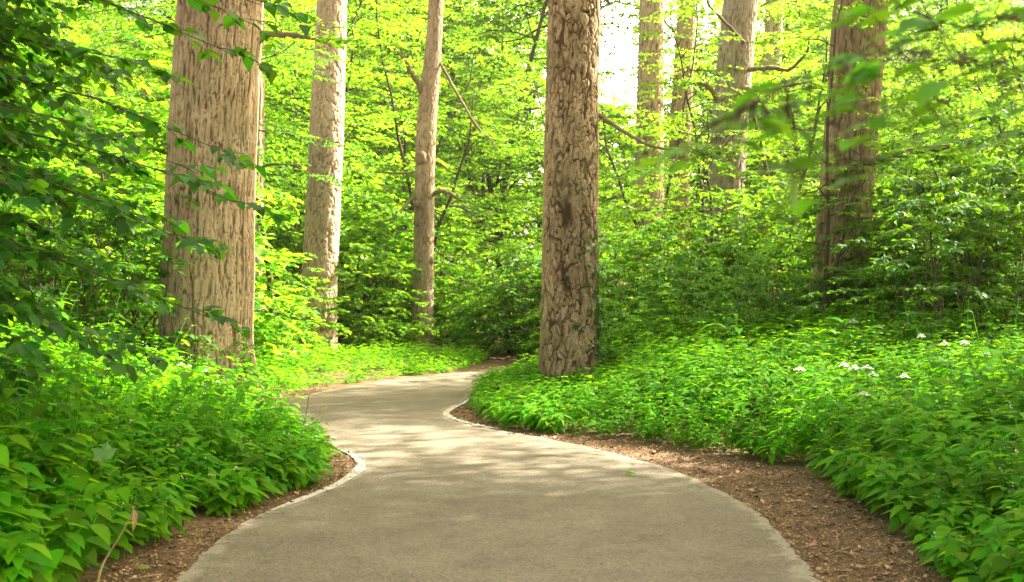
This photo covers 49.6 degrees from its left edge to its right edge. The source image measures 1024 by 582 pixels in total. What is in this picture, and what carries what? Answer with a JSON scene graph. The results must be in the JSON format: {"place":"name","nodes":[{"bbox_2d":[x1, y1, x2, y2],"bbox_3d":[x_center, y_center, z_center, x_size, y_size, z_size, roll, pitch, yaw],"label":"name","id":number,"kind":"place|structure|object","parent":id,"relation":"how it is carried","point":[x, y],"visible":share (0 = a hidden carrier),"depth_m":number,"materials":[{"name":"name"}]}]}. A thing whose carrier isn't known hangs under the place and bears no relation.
{"place":"outdoors","nodes":[
{"label":"outdoors","id":0,"kind":"place"},
{"bbox_2d":[176,369,821,581],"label":"path","id":1,"kind":"structure","parent":0,"point":[573,516],"depth_m":7.32,"materials":[{"name":"concrete"}]},
{"bbox_2d":[271,448,365,509],"bbox_3d":[-1.450,1.490,9.029,0.428,0.001,2.979,0,0,0],"label":"path edge line","id":2,"kind":"object","parent":1,"relation":"on","point":[358,469],"visible":1,"depth_m":8.72,"materials":[{"name":"white paint"}]},
{"bbox_2d":[4,0,1023,269],"label":"sky","id":3,"kind":"structure","parent":0,"point":[604,86],"materials":[{"name":"white"}]},
{"bbox_2d":[21,263,1010,581],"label":"ground","id":4,"kind":"structure","parent":0,"point":[791,463],"depth_m":8.26,"materials":[{"name":"soil"}]},
{"bbox_2d":[0,0,123,240],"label":"understory tree","id":5,"kind":"object","parent":4,"relation":"on","point":[61,36],"visible":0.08,"depth_m":28.89,"materials":[{"name":"green plant"}]},
{"bbox_2d":[0,11,171,323],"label":"understory tree","id":6,"kind":"object","parent":4,"relation":"on","point":[107,50],"visible":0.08,"depth_m":28.98,"materials":[{"name":"green plant"}]},
{"bbox_2d":[7,0,165,254],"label":"understory tree","id":7,"kind":"object","parent":4,"relation":"on","point":[83,20],"visible":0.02,"depth_m":34.90,"materials":[{"name":"green plant"}]},
{"bbox_2d":[0,126,218,373],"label":"shrub","id":8,"kind":"object","parent":4,"relation":"on","point":[143,333],"visible":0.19,"depth_m":14.01,"materials":[{"name":"green plant"}]},
{"bbox_2d":[0,127,260,376],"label":"shrub","id":9,"kind":"object","parent":4,"relation":"on","point":[142,252],"visible":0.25,"depth_m":14.64,"materials":[{"name":"green plant"}]},
{"bbox_2d":[0,34,312,345],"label":"shrub","id":10,"kind":"object","parent":4,"relation":"on","point":[53,164],"visible":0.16,"depth_m":19.23,"materials":[{"name":"green plant"}]},
{"bbox_2d":[0,0,315,401],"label":"overhanging tree","id":11,"kind":"object","parent":4,"relation":"on","point":[37,187],"visible":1,"depth_m":6.71,"materials":[{"name":"green plant"}]},
{"bbox_2d":[0,80,319,374],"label":"shrub","id":12,"kind":"object","parent":4,"relation":"on","point":[267,322],"visible":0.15,"depth_m":17.80,"materials":[{"name":"green plant"}]},
{"bbox_2d":[38,0,298,294],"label":"understory tree","id":13,"kind":"object","parent":4,"relation":"on","point":[106,25],"visible":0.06,"depth_m":35.02,"materials":[{"name":"green plant"}]},
{"bbox_2d":[34,0,305,250],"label":"woodland tree","id":14,"kind":"object","parent":4,"relation":"on","point":[134,45],"visible":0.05,"depth_m":44.80,"materials":[{"name":"green plant"}]},
{"bbox_2d":[0,281,344,581],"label":"undergrowth","id":15,"kind":"object","parent":4,"relation":"on","point":[56,530],"visible":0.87,"depth_m":7.45,"materials":[{"name":"green plant"}]},
{"bbox_2d":[91,441,117,480],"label":"maple leaf","id":16,"kind":"object","parent":15,"relation":"on","point":[106,451],"visible":1,"depth_m":5.75,"materials":[{"name":"green plant"}]},
{"bbox_2d":[56,0,367,288],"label":"understory tree","id":17,"kind":"object","parent":4,"relation":"on","point":[120,27],"visible":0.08,"depth_m":34.58,"materials":[{"name":"green plant"}]},
{"bbox_2d":[35,0,411,359],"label":"hornbeam tree","id":18,"kind":"object","parent":4,"relation":"on","point":[282,53],"visible":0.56,"depth_m":21.40,"materials":[{"name":"green plant"}]},
{"bbox_2d":[76,0,370,286],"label":"understory tree","id":19,"kind":"object","parent":4,"relation":"on","point":[276,96],"visible":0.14,"depth_m":28.34,"materials":[{"name":"green plant"}]},
{"bbox_2d":[255,6,264,347],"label":"oak tree","id":20,"kind":"object","parent":4,"relation":"on","point":[261,135],"visible":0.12,"depth_m":23.89,"materials":[{"name":"brown plant"}]},
{"bbox_2d":[158,0,362,401],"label":"oak tree","id":21,"kind":"object","parent":4,"relation":"on","point":[217,104],"visible":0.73,"depth_m":14.50,"materials":[{"name":"brown plant"}]},
{"bbox_2d":[148,142,417,351],"bbox_3d":[-5.550,-1.117,26.872,7.382,5.193,6.658,0,0,40],"label":"shrub","id":22,"kind":"object","parent":4,"relation":"on","point":[282,236],"visible":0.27,"depth_m":26.02,"materials":[{"name":"green plant"}]},
{"bbox_2d":[254,248,337,364],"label":"shrub","id":23,"kind":"object","parent":4,"relation":"on","point":[309,338],"visible":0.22,"depth_m":23.01,"materials":[{"name":"green plant"}]},
{"bbox_2d":[297,0,346,352],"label":"pale barked tree","id":24,"kind":"object","parent":4,"relation":"on","point":[322,215],"visible":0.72,"depth_m":24.68,"materials":[{"name":"brown plant"}]},
{"bbox_2d":[264,50,386,285],"bbox_3d":[-8.050,-4.097,38.875,7.342,9.606,7.881,0,0,11],"label":"understory tree","id":25,"kind":"object","parent":4,"relation":"on","point":[306,90],"visible":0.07,"depth_m":39.13,"materials":[{"name":"green plant"}]},
{"bbox_2d":[264,48,441,293],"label":"understory tree","id":26,"kind":"object","parent":4,"relation":"on","point":[356,93],"visible":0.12,"depth_m":42.10,"materials":[{"name":"green plant"}]},
{"bbox_2d":[264,0,447,333],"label":"understory tree","id":27,"kind":"object","parent":4,"relation":"on","point":[291,85],"visible":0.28,"depth_m":31.02,"materials":[{"name":"green plant"}]},
{"bbox_2d":[265,0,452,277],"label":"understory tree","id":28,"kind":"object","parent":4,"relation":"on","point":[364,116],"visible":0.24,"depth_m":33.00,"materials":[{"name":"green plant"}]},
{"bbox_2d":[264,157,454,333],"bbox_3d":[-4.247,-1.160,30.125,6.091,4.780,6.561,0,0,-28],"label":"shrub","id":29,"kind":"object","parent":4,"relation":"on","point":[438,292],"visible":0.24,"depth_m":29.21,"materials":[{"name":"green plant"}]},
{"bbox_2d":[342,310,396,351],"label":"shrub","id":30,"kind":"object","parent":4,"relation":"on","point":[361,329],"visible":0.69,"depth_m":26.18,"materials":[{"name":"green plant"}]},
{"bbox_2d":[271,0,476,287],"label":"woodland tree","id":31,"kind":"object","parent":4,"relation":"on","point":[382,147],"visible":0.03,"depth_m":53.78,"materials":[{"name":"green plant"}]},
{"bbox_2d":[299,207,454,340],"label":"shrub","id":32,"kind":"object","parent":4,"relation":"on","point":[391,294],"visible":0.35,"depth_m":27.62,"materials":[{"name":"green plant"}]},
{"bbox_2d":[269,0,498,286],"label":"woodland tree","id":33,"kind":"object","parent":4,"relation":"on","point":[380,104],"visible":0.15,"depth_m":47.44,"materials":[{"name":"green plant"}]},
{"bbox_2d":[374,312,415,347],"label":"shrub","id":34,"kind":"object","parent":4,"relation":"on","point":[408,335],"visible":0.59,"depth_m":26.95,"materials":[{"name":"green plant"}]},
{"bbox_2d":[306,0,483,267],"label":"woodland tree","id":35,"kind":"object","parent":4,"relation":"on","point":[401,123],"visible":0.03,"depth_m":56.99,"materials":[{"name":"green plant"}]},
{"bbox_2d":[276,0,521,261],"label":"woodland tree","id":36,"kind":"object","parent":4,"relation":"on","point":[444,83],"visible":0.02,"depth_m":60.89,"materials":[{"name":"green plant"}]},
{"bbox_2d":[296,158,511,331],"bbox_3d":[-3.265,-1.201,30.765,6.561,4.780,6.091,0,0,-22],"label":"shrub","id":37,"kind":"object","parent":4,"relation":"on","point":[440,280],"visible":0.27,"depth_m":29.80,"materials":[{"name":"green plant"}]},
{"bbox_2d":[294,0,543,250],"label":"maple tree","id":38,"kind":"object","parent":4,"relation":"on","point":[451,185],"visible":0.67,"depth_m":30.70,"materials":[{"name":"green plant"}]},
{"bbox_2d":[296,0,543,299],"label":"understory tree","id":39,"kind":"object","parent":4,"relation":"on","point":[449,124],"visible":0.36,"depth_m":38.18,"materials":[{"name":"green plant"}]},
{"bbox_2d":[342,0,524,345],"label":"knotty tree","id":40,"kind":"object","parent":4,"relation":"on","point":[427,88],"visible":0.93,"depth_m":27.78,"materials":[{"name":"brown plant"}]},
{"bbox_2d":[348,0,546,288],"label":"woodland tree","id":41,"kind":"object","parent":4,"relation":"on","point":[488,143],"visible":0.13,"depth_m":53.49,"materials":[{"name":"green plant"}]},
{"bbox_2d":[434,290,482,343],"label":"shrub","id":42,"kind":"object","parent":4,"relation":"on","point":[442,323],"visible":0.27,"depth_m":28.28,"materials":[{"name":"green plant"}]},
{"bbox_2d":[372,47,544,297],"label":"understory tree","id":43,"kind":"object","parent":4,"relation":"on","point":[469,175],"visible":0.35,"depth_m":43.82,"materials":[{"name":"green plant"}]},
{"bbox_2d":[434,256,505,338],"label":"shrub","id":44,"kind":"object","parent":4,"relation":"on","point":[453,301],"visible":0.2,"depth_m":29.21,"materials":[{"name":"green plant"}]},
{"bbox_2d":[256,325,712,393],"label":"undergrowth","id":45,"kind":"object","parent":4,"relation":"on","point":[405,352],"visible":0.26,"depth_m":20.35,"materials":[{"name":"green plant"}]},
{"bbox_2d":[294,0,676,288],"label":"woodland tree","id":46,"kind":"object","parent":4,"relation":"on","point":[489,184],"visible":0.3,"depth_m":46.42,"materials":[{"name":"green plant"}]},
{"bbox_2d":[429,231,541,354],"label":"shrub","id":47,"kind":"object","parent":4,"relation":"on","point":[464,324],"visible":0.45,"depth_m":25.00,"materials":[{"name":"green plant"}]},
{"bbox_2d":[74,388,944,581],"bbox_3d":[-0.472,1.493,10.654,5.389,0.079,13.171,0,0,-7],"label":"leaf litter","id":48,"kind":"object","parent":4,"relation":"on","point":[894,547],"visible":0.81,"depth_m":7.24,"materials":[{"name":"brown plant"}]},
{"bbox_2d":[391,0,628,279],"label":"woodland tree","id":49,"kind":"object","parent":4,"relation":"on","point":[529,180],"visible":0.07,"depth_m":62.98,"materials":[{"name":"green plant"}]},
{"bbox_2d":[10,0,1023,273],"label":"distant woods","id":50,"kind":"object","parent":4,"relation":"on","point":[614,116],"depth_m":73.04,"materials":[{"name":"green plant"}]},
{"bbox_2d":[435,216,609,346],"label":"shrub","id":51,"kind":"object","parent":4,"relation":"on","point":[488,270],"visible":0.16,"depth_m":26.37,"materials":[{"name":"green plant"}]},
{"bbox_2d":[440,64,634,286],"bbox_3d":[1.402,-3.888,40.426,8.235,9.285,7.693,0,0,32],"label":"understory tree","id":52,"kind":"object","parent":4,"relation":"on","point":[535,149],"visible":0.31,"depth_m":39.92,"materials":[{"name":"green plant"}]},
{"bbox_2d":[455,218,644,358],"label":"shrub","id":53,"kind":"object","parent":4,"relation":"on","point":[528,331],"visible":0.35,"depth_m":24.36,"materials":[{"name":"green plant"}]},
{"bbox_2d":[455,0,665,280],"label":"woodland tree","id":54,"kind":"object","parent":4,"relation":"on","point":[538,68],"visible":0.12,"depth_m":59.56,"materials":[{"name":"green plant"}]},
{"bbox_2d":[509,133,633,284],"bbox_3d":[2.784,-2.124,36.608,4.670,6.110,5.013,0,0,33],"label":"understory tree","id":55,"kind":"object","parent":4,"relation":"on","point":[605,170],"visible":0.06,"depth_m":36.42,"materials":[{"name":"green plant"}]},
{"bbox_2d":[418,0,756,70],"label":"woodland tree","id":56,"kind":"object","parent":4,"relation":"on","point":[535,9],"visible":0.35,"depth_m":50.40,"materials":[{"name":"green plant"}]},
{"bbox_2d":[514,222,677,353],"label":"shrub","id":57,"kind":"object","parent":4,"relation":"on","point":[532,343],"visible":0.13,"depth_m":22.92,"materials":[{"name":"green plant"}]},
{"bbox_2d":[598,147,680,299],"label":"understory tree","id":58,"kind":"object","parent":4,"relation":"on","point":[624,156],"visible":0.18,"depth_m":34.58,"materials":[{"name":"green plant"}]},
{"bbox_2d":[599,291,681,367],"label":"shrub","id":59,"kind":"object","parent":4,"relation":"on","point":[647,324],"visible":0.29,"depth_m":17.55,"materials":[{"name":"green plant"}]},
{"bbox_2d":[538,0,745,384],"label":"pine tree","id":60,"kind":"object","parent":4,"relation":"on","point":[571,167],"visible":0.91,"depth_m":16.64,"materials":[{"name":"brown plant"}]},
{"bbox_2d":[572,219,608,370],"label":"ivy","id":61,"kind":"object","parent":60,"relation":"attached to","point":[599,345],"visible":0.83,"depth_m":16.71,"materials":[{"name":"green plant"}]},
{"bbox_2d":[539,208,748,361],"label":"shrub","id":62,"kind":"object","parent":4,"relation":"on","point":[621,258],"visible":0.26,"depth_m":19.96,"materials":[{"name":"green plant"}]},
{"bbox_2d":[516,0,772,303],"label":"maple tree","id":63,"kind":"object","parent":4,"relation":"on","point":[618,110],"visible":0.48,"depth_m":29.83,"materials":[{"name":"green plant"}]},
{"bbox_2d":[632,0,663,319],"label":"oak tree","id":64,"kind":"object","parent":4,"relation":"on","point":[646,9],"visible":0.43,"depth_m":32.66,"materials":[{"name":"brown plant"}]},
{"bbox_2d":[598,157,701,319],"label":"understory tree","id":65,"kind":"object","parent":4,"relation":"on","point":[630,195],"visible":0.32,"depth_m":29.87,"materials":[{"name":"green plant"}]},
{"bbox_2d":[614,283,728,366],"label":"shrub","id":66,"kind":"object","parent":4,"relation":"on","point":[688,307],"visible":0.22,"depth_m":17.83,"materials":[{"name":"green plant"}]},
{"bbox_2d":[665,0,695,295],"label":"oak tree","id":67,"kind":"object","parent":4,"relation":"on","point":[676,103],"visible":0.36,"depth_m":35.72,"materials":[{"name":"brown plant"}]},
{"bbox_2d":[598,58,763,277],"bbox_3d":[5.559,-3.296,37.645,6.414,8.392,6.884,0,0,-4],"label":"understory tree","id":68,"kind":"object","parent":4,"relation":"on","point":[628,105],"visible":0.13,"depth_m":36.99,"materials":[{"name":"green plant"}]},
{"bbox_2d":[598,170,799,354],"bbox_3d":[3.760,-0.436,22.921,5.076,3.984,5.468,0,0,18],"label":"shrub","id":69,"kind":"object","parent":4,"relation":"on","point":[700,219],"visible":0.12,"depth_m":22.36,"materials":[{"name":"green plant"}]},
{"bbox_2d":[599,195,812,354],"bbox_3d":[3.622,-0.109,19.924,4.414,3.309,4.432,0,0,29],"label":"shrub","id":70,"kind":"object","parent":4,"relation":"on","point":[660,277],"visible":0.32,"depth_m":19.60,"materials":[{"name":"green plant"}]},
{"bbox_2d":[609,22,802,304],"bbox_3d":[4.049,-2.261,24.166,4.728,7.683,4.818,0,0,24],"label":"maple tree","id":71,"kind":"object","parent":4,"relation":"on","point":[730,148],"visible":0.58,"depth_m":24.05,"materials":[{"name":"green plant"}]},
{"bbox_2d":[624,51,798,273],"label":"understory tree","id":72,"kind":"object","parent":4,"relation":"on","point":[694,99],"visible":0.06,"depth_m":43.36,"materials":[{"name":"green plant"}]},
{"bbox_2d":[599,0,832,246],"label":"woodland tree","id":73,"kind":"object","parent":4,"relation":"on","point":[631,23],"visible":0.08,"depth_m":53.42,"materials":[{"name":"green plant"}]},
{"bbox_2d":[603,0,831,238],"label":"woodland tree","id":74,"kind":"object","parent":4,"relation":"on","point":[763,17],"visible":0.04,"depth_m":56.52,"materials":[{"name":"green plant"}]},
{"bbox_2d":[675,301,767,375],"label":"shrub","id":75,"kind":"object","parent":4,"relation":"on","point":[723,314],"visible":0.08,"depth_m":17.11,"materials":[{"name":"green plant"}]},
{"bbox_2d":[634,160,815,339],"bbox_3d":[4.739,-0.591,22.863,5.482,4.302,5.905,0,0,-34],"label":"shrub","id":76,"kind":"object","parent":4,"relation":"on","point":[684,213],"visible":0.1,"depth_m":22.21,"materials":[{"name":"green plant"}]},
{"bbox_2d":[650,0,826,285],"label":"oak tree","id":77,"kind":"object","parent":4,"relation":"on","point":[738,17],"visible":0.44,"depth_m":25.61,"materials":[{"name":"brown plant"}]},
{"bbox_2d":[662,255,821,356],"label":"shrub","id":78,"kind":"object","parent":4,"relation":"on","point":[737,288],"visible":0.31,"depth_m":17.34,"materials":[{"name":"green plant"}]},
{"bbox_2d":[600,0,887,269],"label":"woodland tree","id":79,"kind":"object","parent":4,"relation":"on","point":[711,23],"visible":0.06,"depth_m":48.21,"materials":[{"name":"green plant"}]},
{"bbox_2d":[464,273,1023,581],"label":"undergrowth","id":80,"kind":"object","parent":4,"relation":"on","point":[917,455],"visible":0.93,"depth_m":10.30,"materials":[{"name":"green plant"}]},
{"bbox_2d":[664,47,828,277],"bbox_3d":[8.255,-3.897,40.574,7.735,9.429,7.206,0,0,-3],"label":"understory tree","id":81,"kind":"object","parent":4,"relation":"on","point":[770,111],"visible":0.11,"depth_m":39.64,"materials":[{"name":"green plant"}]},
{"bbox_2d":[682,213,811,337],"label":"shrub","id":82,"kind":"object","parent":4,"relation":"on","point":[744,256],"visible":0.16,"depth_m":20.08,"materials":[{"name":"green plant"}]},
{"bbox_2d":[757,0,782,294],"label":"oak tree","id":83,"kind":"object","parent":4,"relation":"on","point":[770,27],"visible":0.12,"depth_m":41.71,"materials":[{"name":"green plant"}]},
{"bbox_2d":[634,0,946,294],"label":"maple tree","id":84,"kind":"object","parent":4,"relation":"on","point":[818,110],"visible":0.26,"depth_m":32.24,"materials":[{"name":"green plant"}]},
{"bbox_2d":[690,62,905,289],"bbox_3d":[9.916,-3.682,38.420,8.002,9.023,7.476,0,0,43],"label":"understory tree","id":85,"kind":"object","parent":4,"relation":"on","point":[793,115],"visible":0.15,"depth_m":37.94,"materials":[{"name":"green plant"}]},
{"bbox_2d":[679,177,933,336],"bbox_3d":[5.947,-0.526,22.220,5.686,4.143,5.279,0,0,24],"label":"shrub","id":86,"kind":"object","parent":4,"relation":"on","point":[769,195],"visible":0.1,"depth_m":21.73,"materials":[{"name":"green plant"}]},
{"bbox_2d":[615,0,1023,217],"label":"overhanging tree","id":87,"kind":"object","parent":4,"relation":"on","point":[865,71],"visible":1,"depth_m":1.61,"materials":[{"name":"green plant"}]},
{"bbox_2d":[714,0,949,321],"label":"maple tree","id":88,"kind":"object","parent":4,"relation":"on","point":[827,245],"visible":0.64,"depth_m":17.05,"materials":[{"name":"green plant"}]},
{"bbox_2d":[748,0,948,258],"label":"understory tree","id":89,"kind":"object","parent":4,"relation":"on","point":[805,70],"visible":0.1,"depth_m":40.62,"materials":[{"name":"green plant"}]},
{"bbox_2d":[749,0,1008,229],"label":"woodland tree","id":90,"kind":"object","parent":4,"relation":"on","point":[950,3],"visible":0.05,"depth_m":51.83,"materials":[{"name":"green plant"}]},
{"bbox_2d":[756,0,1008,259],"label":"woodland tree","id":91,"kind":"object","parent":4,"relation":"on","point":[937,110],"visible":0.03,"depth_m":59.36,"materials":[{"name":"green plant"}]},
{"bbox_2d":[748,150,1017,355],"bbox_3d":[6.183,-0.369,17.567,4.300,3.407,4.758,0,0,38],"label":"shrub","id":92,"kind":"object","parent":4,"relation":"on","point":[809,266],"visible":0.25,"depth_m":16.88,"materials":[{"name":"green plant"}]},
{"bbox_2d":[756,0,1012,253],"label":"woodland tree","id":93,"kind":"object","parent":4,"relation":"on","point":[897,112],"visible":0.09,"depth_m":48.60,"materials":[{"name":"green plant"}]},
{"bbox_2d":[768,78,1023,335],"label":"shrub","id":94,"kind":"object","parent":4,"relation":"on","point":[986,210],"visible":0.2,"depth_m":18.29,"materials":[{"name":"green plant"}]},
{"bbox_2d":[808,0,986,317],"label":"oak tree","id":95,"kind":"object","parent":4,"relation":"on","point":[844,44],"visible":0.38,"depth_m":18.11,"materials":[{"name":"brown plant"}]},
{"bbox_2d":[814,88,988,281],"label":"understory tree","id":96,"kind":"object","parent":4,"relation":"on","point":[899,169],"visible":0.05,"depth_m":41.98,"materials":[{"name":"green plant"}]},
{"bbox_2d":[781,157,1023,368],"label":"shrub","id":97,"kind":"object","parent":4,"relation":"on","point":[896,265],"visible":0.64,"depth_m":14.29,"materials":[{"name":"green plant"}]},
{"bbox_2d":[819,62,985,302],"bbox_3d":[13.881,-3.334,39.542,5.809,8.871,7.989,0,0,1],"label":"understory tree","id":98,"kind":"object","parent":4,"relation":"on","point":[897,134],"visible":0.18,"depth_m":38.80,"materials":[{"name":"green plant"}]},
{"bbox_2d":[784,57,1023,357],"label":"shrub","id":99,"kind":"object","parent":4,"relation":"on","point":[1007,181],"visible":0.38,"depth_m":16.26,"materials":[{"name":"green plant"}]},
{"bbox_2d":[829,0,1023,259],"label":"woodland tree","id":100,"kind":"object","parent":4,"relation":"on","point":[980,5],"visible":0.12,"depth_m":49.88,"materials":[{"name":"green plant"}]},
{"bbox_2d":[882,12,1023,259],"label":"understory tree","id":101,"kind":"object","parent":4,"relation":"on","point":[956,36],"visible":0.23,"depth_m":36.07,"materials":[{"name":"green plant"}]},
{"bbox_2d":[894,225,1023,343],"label":"shrub","id":102,"kind":"object","parent":4,"relation":"on","point":[992,283],"visible":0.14,"depth_m":17.08,"materials":[{"name":"green plant"}]},
{"bbox_2d":[900,21,1023,255],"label":"understory tree","id":103,"kind":"object","parent":4,"relation":"on","point":[971,95],"visible":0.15,"depth_m":38.89,"materials":[{"name":"green plant"}]},
{"bbox_2d":[902,6,1023,274],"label":"understory tree","id":104,"kind":"object","parent":4,"relation":"on","point":[993,94],"visible":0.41,"depth_m":31.16,"materials":[{"name":"green plant"}]},
{"bbox_2d":[906,25,1023,265],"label":"understory tree","id":105,"kind":"object","parent":4,"relation":"on","point":[983,88],"visible":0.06,"depth_m":42.77,"materials":[{"name":"green plant"}]},
{"bbox_2d":[907,0,1023,205],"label":"woodland tree","id":106,"kind":"object","parent":4,"relation":"on","point":[1016,5],"visible":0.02,"depth_m":53.45,"materials":[{"name":"green plant"}]},
{"bbox_2d":[922,80,1023,264],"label":"understory tree","id":107,"kind":"object","parent":4,"relation":"on","point":[1004,128],"visible":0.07,"depth_m":40.70,"materials":[{"name":"green plant"}]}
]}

